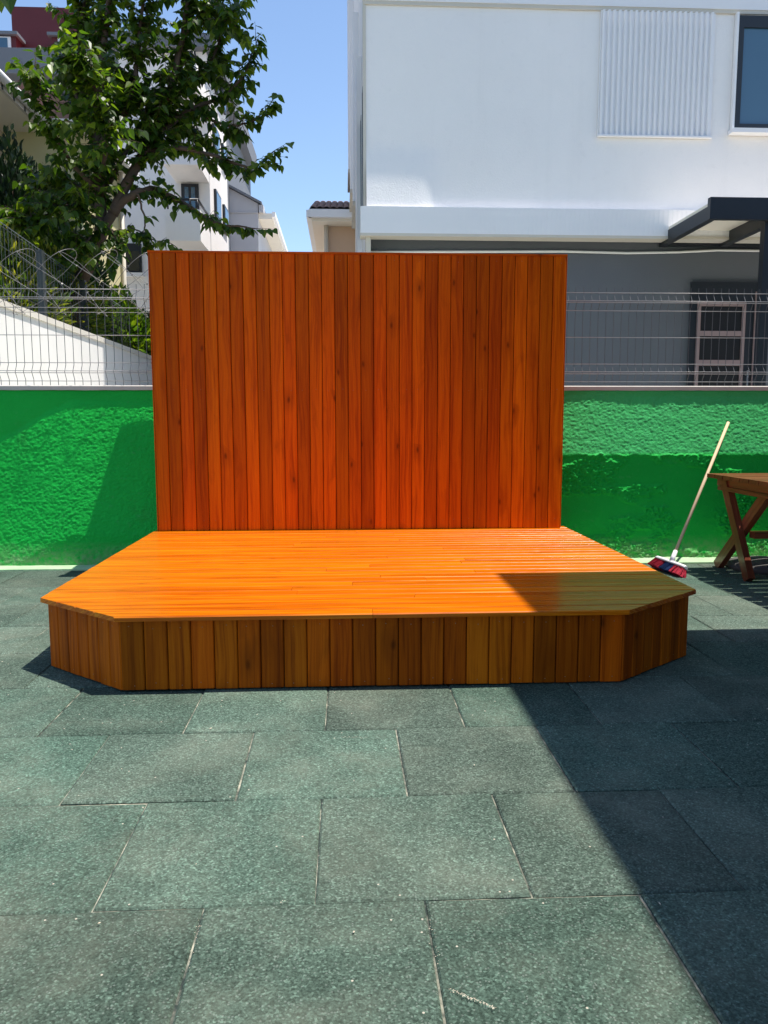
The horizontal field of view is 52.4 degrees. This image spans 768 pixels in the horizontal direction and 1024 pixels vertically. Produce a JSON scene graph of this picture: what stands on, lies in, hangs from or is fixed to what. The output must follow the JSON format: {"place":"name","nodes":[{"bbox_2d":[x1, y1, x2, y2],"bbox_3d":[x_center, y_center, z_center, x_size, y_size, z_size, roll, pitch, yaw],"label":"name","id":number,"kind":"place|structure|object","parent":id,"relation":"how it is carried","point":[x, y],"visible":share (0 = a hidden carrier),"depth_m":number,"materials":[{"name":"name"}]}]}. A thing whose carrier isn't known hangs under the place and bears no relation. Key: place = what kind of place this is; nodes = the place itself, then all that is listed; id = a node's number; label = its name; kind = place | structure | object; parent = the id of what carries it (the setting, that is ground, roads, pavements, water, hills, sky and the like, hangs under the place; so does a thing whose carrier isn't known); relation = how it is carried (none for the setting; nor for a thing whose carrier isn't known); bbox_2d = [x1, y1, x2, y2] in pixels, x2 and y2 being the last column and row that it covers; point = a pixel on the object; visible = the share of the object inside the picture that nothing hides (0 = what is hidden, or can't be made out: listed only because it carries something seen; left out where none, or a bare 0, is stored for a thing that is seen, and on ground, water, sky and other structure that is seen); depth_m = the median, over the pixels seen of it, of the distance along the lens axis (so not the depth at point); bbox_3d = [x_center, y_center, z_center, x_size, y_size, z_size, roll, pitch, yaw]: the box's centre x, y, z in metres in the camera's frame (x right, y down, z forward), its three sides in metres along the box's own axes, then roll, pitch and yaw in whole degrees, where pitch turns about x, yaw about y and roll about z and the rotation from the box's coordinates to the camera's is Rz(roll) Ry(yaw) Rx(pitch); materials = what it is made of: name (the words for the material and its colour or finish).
{"place":"outdoors","nodes":[
{"label":"outdoors","id":0,"kind":"place"},
{"bbox_2d":[0,0,16,13],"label":"hanging twig","id":1,"kind":"object","parent":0,"point":[9,5],"visible":1,"depth_m":6.87,"materials":[{"name":"green plant"}]},
{"bbox_2d":[0,69,46,231],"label":"cream house","id":2,"kind":"structure","parent":0,"point":[16,111],"depth_m":12.62,"materials":[{"name":"paint"}]},
{"bbox_2d":[2,78,139,294],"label":"yellow house","id":3,"kind":"structure","parent":0,"point":[34,146],"depth_m":13.54,"materials":[{"name":"paint"}]},
{"bbox_2d":[0,6,256,250],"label":"red roofed block","id":4,"kind":"structure","parent":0,"point":[33,28],"depth_m":25.64,"materials":[{"name":"clear paint"}]},
{"bbox_2d":[108,31,235,311],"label":"apartment building","id":5,"kind":"structure","parent":0,"point":[203,191],"depth_m":18.21,"materials":[{"name":"paint"}]},
{"bbox_2d":[126,243,144,276],"bbox_3d":[-5.887,-5.918,18.296,0.482,0.756,0.118,0,7,-3],"label":"window","id":6,"kind":"structure","parent":5,"relation":"in","point":[135,267],"depth_m":18.30,"materials":[{"name":"glass"}]},
{"bbox_2d":[181,183,198,208],"bbox_3d":[-4.532,-6.981,18.273,0.400,1.363,0.056,0,7,-3],"label":"window","id":7,"kind":"structure","parent":5,"relation":"in","point":[187,190],"depth_m":18.19,"materials":[{"name":"glass"}]},
{"bbox_2d":[212,123,219,154],"bbox_3d":[-4.094,-9.062,19.040,0.066,0.552,0.800,0,7,-3],"label":"window","id":8,"kind":"structure","parent":5,"relation":"in","point":[217,147],"depth_m":18.89,"materials":[{"name":"glass"}]},
{"bbox_2d":[214,189,221,222],"bbox_3d":[-4.092,-7.516,19.221,0.066,0.641,0.800,0,7,-3],"label":"window","id":9,"kind":"structure","parent":5,"relation":"in","point":[217,199],"depth_m":18.95,"materials":[{"name":"glass"}]},
{"bbox_2d":[220,87,225,114],"bbox_3d":[-4.163,-10.722,20.152,0.066,0.623,0.700,0,7,-3],"label":"window","id":10,"kind":"structure","parent":5,"relation":"in","point":[221,89],"depth_m":20.33,"materials":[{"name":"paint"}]},
{"bbox_2d":[222,204,228,235],"bbox_3d":[-4.159,-7.668,20.511,0.066,0.641,0.700,0,7,-3],"label":"window","id":11,"kind":"structure","parent":5,"relation":"in","point":[225,212],"depth_m":20.23,"materials":[{"name":"glass"}]},
{"bbox_2d":[0,0,349,251],"label":"sky","id":12,"kind":"structure","parent":0,"point":[307,64],"materials":[{"name":"blue"}]},
{"bbox_2d":[0,564,767,1023],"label":"rubber floor","id":13,"kind":"structure","parent":0,"point":[346,940],"depth_m":2.02,"materials":[{"name":"green rubber"}]},
{"bbox_2d":[40,250,695,689],"bbox_3d":[-0.097,-0.555,4.485,2.942,2.225,2.903,0,7,-3],"label":"wooden stage","id":14,"kind":"object","parent":13,"relation":"on","point":[358,468],"visible":1,"depth_m":5.34,"materials":[{"name":"wood"}]},
{"bbox_2d":[0,385,767,571],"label":"boundary wall","id":15,"kind":"structure","parent":13,"relation":"on","point":[77,480],"depth_m":5.99,"materials":[{"name":"green paint"}]},
{"bbox_2d":[0,283,150,384],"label":"fence","id":16,"kind":"object","parent":15,"relation":"on","point":[71,307],"visible":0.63,"depth_m":5.85,"materials":[{"name":"metal"}]},
{"bbox_2d":[564,287,767,385],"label":"fence","id":17,"kind":"object","parent":15,"relation":"on","point":[658,337],"visible":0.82,"depth_m":6.08,"materials":[{"name":"metal"}]},
{"bbox_2d":[648,421,729,577],"bbox_3d":[2.239,-0.131,5.810,0.344,1.078,0.998,5,8,37],"label":"push broom","id":18,"kind":"object","parent":13,"relation":"on","point":[671,566],"visible":1,"depth_m":5.66,"materials":[{"name":"white plastic"}]},
{"bbox_2d":[707,473,767,580],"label":"wooden table","id":19,"kind":"object","parent":13,"relation":"on","point":[749,484],"visible":0.95,"depth_m":5.38,"materials":[{"name":"brown wood"}]},
{"bbox_2d":[726,556,767,573],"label":"parasol base","id":20,"kind":"object","parent":13,"relation":"on","point":[760,564],"visible":0.72,"depth_m":5.65,"materials":[{"name":"concrete"}]},
{"bbox_2d":[2,646,767,1008],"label":"wood crumbs","id":21,"kind":"object","parent":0,"point":[458,992],"visible":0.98,"depth_m":1.53,"materials":[{"name":"beige wood"}]},
{"bbox_2d":[32,628,743,1023],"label":"joint","id":22,"kind":"object","parent":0,"point":[424,902],"depth_m":1.83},
{"bbox_2d":[347,0,767,385],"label":"white building","id":23,"kind":"structure","parent":0,"point":[610,145],"depth_m":9.92,"materials":[{"name":"paint"}]},
{"bbox_2d":[360,121,361,205],"bbox_3d":[-0.350,-5.094,11.987,0.028,1.700,0.600,0,7,-3],"label":"window","id":24,"kind":"structure","parent":23,"relation":"in","point":[360,121],"depth_m":11.74,"materials":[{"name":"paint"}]},
{"bbox_2d":[361,86,362,205],"bbox_3d":[-0.299,-4.977,10.995,0.028,1.700,0.600,0,7,-3],"label":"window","id":25,"kind":"structure","parent":23,"relation":"in","point":[362,86],"depth_m":10.81,"materials":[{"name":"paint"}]},
{"bbox_2d":[686,282,757,385],"bbox_3d":[4.561,-1.615,10.496,0.970,2.886,0.108,0,7,-3],"label":"door","id":26,"kind":"structure","parent":23,"relation":"in","point":[712,287],"depth_m":10.40,"materials":[{"name":"paint"}]},
{"bbox_2d":[728,12,767,135],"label":"window","id":27,"kind":"structure","parent":23,"relation":"in","point":[749,92],"depth_m":9.94,"materials":[{"name":"glass"}]},
{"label":"yard paving","id":28,"kind":"structure","parent":0,"visible":0},
{"bbox_2d":[0,221,77,325],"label":"garden shrub","id":29,"kind":"object","parent":28,"relation":"on","point":[34,280],"visible":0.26,"depth_m":9.28,"materials":[{"name":"green plant"}]},
{"bbox_2d":[0,123,80,314],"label":"evergreen bush","id":30,"kind":"object","parent":28,"relation":"on","point":[10,171],"visible":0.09,"depth_m":11.55,"materials":[{"name":"green plant"}]},
{"bbox_2d":[11,237,116,338],"bbox_3d":[-4.478,-1.958,10.652,1.650,3.596,1.253,0,7,-3],"label":"garden shrub","id":31,"kind":"object","parent":28,"relation":"on","point":[47,249],"visible":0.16,"depth_m":10.36,"materials":[{"name":"green plant"}]},
{"bbox_2d":[0,222,131,346],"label":"side fence","id":32,"kind":"object","parent":28,"relation":"on","point":[41,279],"visible":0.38,"depth_m":8.82,"materials":[{"name":"metal"}]},
{"bbox_2d":[0,299,151,384],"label":"garden wall","id":33,"kind":"structure","parent":28,"relation":"on","point":[142,361],"depth_m":8.37,"materials":[{"name":"white paint"}]},
{"bbox_2d":[0,248,149,316],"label":"razor wire","id":34,"kind":"object","parent":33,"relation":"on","point":[138,312],"visible":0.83,"depth_m":5.84,"materials":[{"name":"grey metal"}]},
{"bbox_2d":[52,224,124,345],"bbox_3d":[-5.226,-2.651,12.925,2.048,4.445,1.738,0,7,-3],"label":"evergreen bush","id":35,"kind":"object","parent":28,"relation":"on","point":[58,238],"visible":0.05,"depth_m":12.58,"materials":[{"name":"green plant"}]},
{"bbox_2d":[89,282,150,354],"bbox_3d":[-4.300,-2.080,12.854,1.537,3.325,1.195,0,7,-3],"label":"garden shrub","id":36,"kind":"object","parent":28,"relation":"on","point":[143,329],"visible":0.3,"depth_m":12.48,"materials":[{"name":"green plant"}]},
{"bbox_2d":[127,307,149,348],"bbox_3d":[-4.261,-2.032,13.560,1.648,3.065,1.750,0,7,-3],"label":"evergreen bush","id":37,"kind":"object","parent":28,"relation":"on","point":[148,315],"depth_m":13.22,"materials":[{"name":"green plant"}]},
{"bbox_2d":[0,0,294,327],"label":"broadleaf tree","id":38,"kind":"object","parent":28,"relation":"on","point":[93,77],"visible":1,"depth_m":10.24,"materials":[{"name":"green plant"}]},
{"bbox_2d":[229,185,287,251],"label":"gabled house","id":39,"kind":"structure","parent":28,"relation":"on","point":[247,210],"depth_m":28.79,"materials":[{"name":"white paint"}]},
{"bbox_2d":[306,201,354,251],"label":"peach house","id":40,"kind":"structure","parent":28,"relation":"on","point":[330,226],"depth_m":18.81,"materials":[{"name":"paint"}]}
]}

